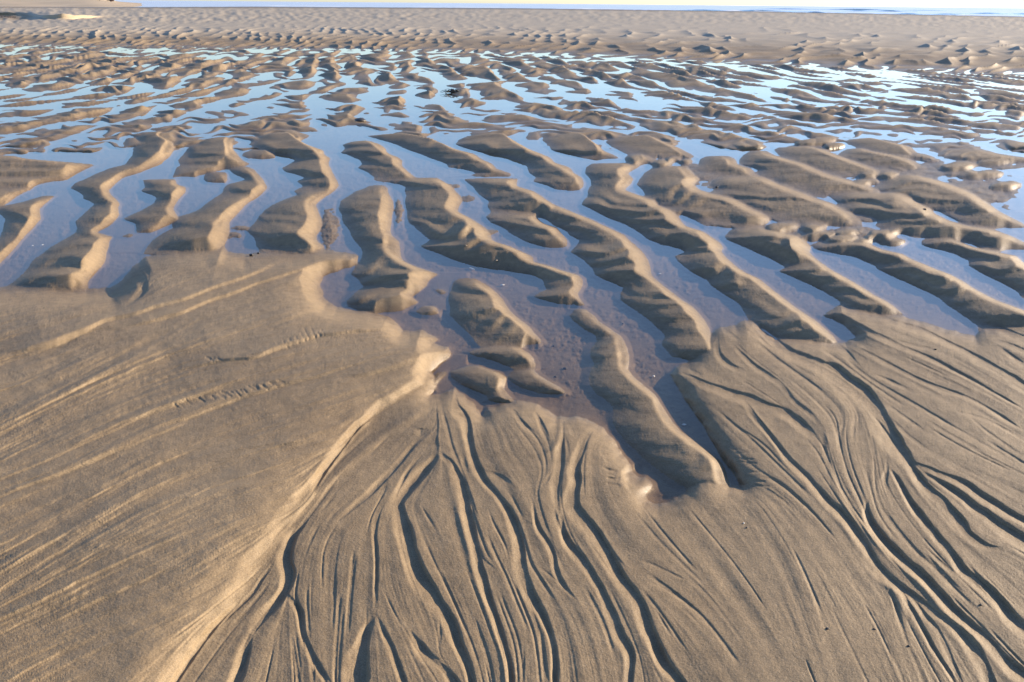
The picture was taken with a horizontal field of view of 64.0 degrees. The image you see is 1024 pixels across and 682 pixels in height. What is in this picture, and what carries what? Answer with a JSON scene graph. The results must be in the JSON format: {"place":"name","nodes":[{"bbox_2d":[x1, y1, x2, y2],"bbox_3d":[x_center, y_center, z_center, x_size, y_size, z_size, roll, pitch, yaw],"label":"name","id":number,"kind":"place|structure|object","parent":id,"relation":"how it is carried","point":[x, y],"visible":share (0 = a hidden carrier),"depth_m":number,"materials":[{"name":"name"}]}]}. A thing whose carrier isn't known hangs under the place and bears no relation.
{"place":"outdoors","nodes":[
{"label":"outdoors","id":0,"kind":"place"},
{"bbox_2d":[0,7,67,17],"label":"lagoon water","id":1,"kind":"structure","parent":0,"point":[11,15],"depth_m":85.41,"materials":[{"name":"blue liquid"}]},
{"bbox_2d":[0,0,141,6],"bbox_3d":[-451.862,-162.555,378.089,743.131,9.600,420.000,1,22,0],"label":"headland","id":2,"kind":"structure","parent":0,"point":[55,3],"depth_m":251.02,"materials":[{"name":"beige sand"}]},
{"bbox_2d":[0,7,1023,681],"bbox_3d":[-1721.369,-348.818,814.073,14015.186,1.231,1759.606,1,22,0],"label":"sand flat","id":3,"kind":"structure","parent":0,"point":[412,451],"depth_m":3.84,"materials":[{"name":"brown sand"}]},
{"bbox_2d":[355,118,366,121],"bbox_3d":[-2.187,-3.180,11.800,0.199,0.070,0.202,15,26,31],"label":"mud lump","id":4,"kind":"object","parent":3,"relation":"on","point":[360,119],"visible":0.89,"depth_m":11.74,"materials":[{"name":"grey soil"}]},
{"bbox_2d":[441,88,459,92],"bbox_3d":[-1.124,-4.811,15.725,0.429,0.070,0.414,6,23,14],"label":"seaweed clump","id":5,"kind":"object","parent":3,"relation":"on","point":[452,91],"visible":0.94,"depth_m":15.65,"materials":[{"name":"black plant"}]},
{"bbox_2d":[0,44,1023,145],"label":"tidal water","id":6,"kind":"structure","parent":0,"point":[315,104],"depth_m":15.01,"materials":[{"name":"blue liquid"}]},
{"bbox_2d":[114,0,1023,15],"bbox_3d":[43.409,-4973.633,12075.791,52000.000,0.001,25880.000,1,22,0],"label":"sea","id":7,"kind":"structure","parent":0,"point":[156,3],"depth_m":635.43,"materials":[{"name":"liquid"}]},
{"bbox_2d":[693,9,811,11],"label":"surf","id":8,"kind":"structure","parent":7,"relation":"on","point":[740,10],"depth_m":304.00,"materials":[{"name":"liquid"}]},
{"bbox_2d":[773,8,945,10],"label":"surf","id":9,"kind":"structure","parent":7,"relation":"on","point":[853,9],"depth_m":480.50,"materials":[{"name":"liquid"}]},
{"bbox_2d":[849,10,917,11],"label":"surf","id":10,"kind":"structure","parent":7,"relation":"on","point":[886,10],"depth_m":349.44,"materials":[{"name":"liquid"}]},
{"bbox_2d":[874,13,959,14],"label":"surf","id":11,"kind":"structure","parent":7,"relation":"on","point":[927,14],"depth_m":221.74,"materials":[{"name":"liquid"}]},
{"bbox_2d":[949,12,1023,13],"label":"surf","id":12,"kind":"structure","parent":7,"relation":"on","point":[986,13],"depth_m":262.38,"materials":[{"name":"liquid"}]}
]}

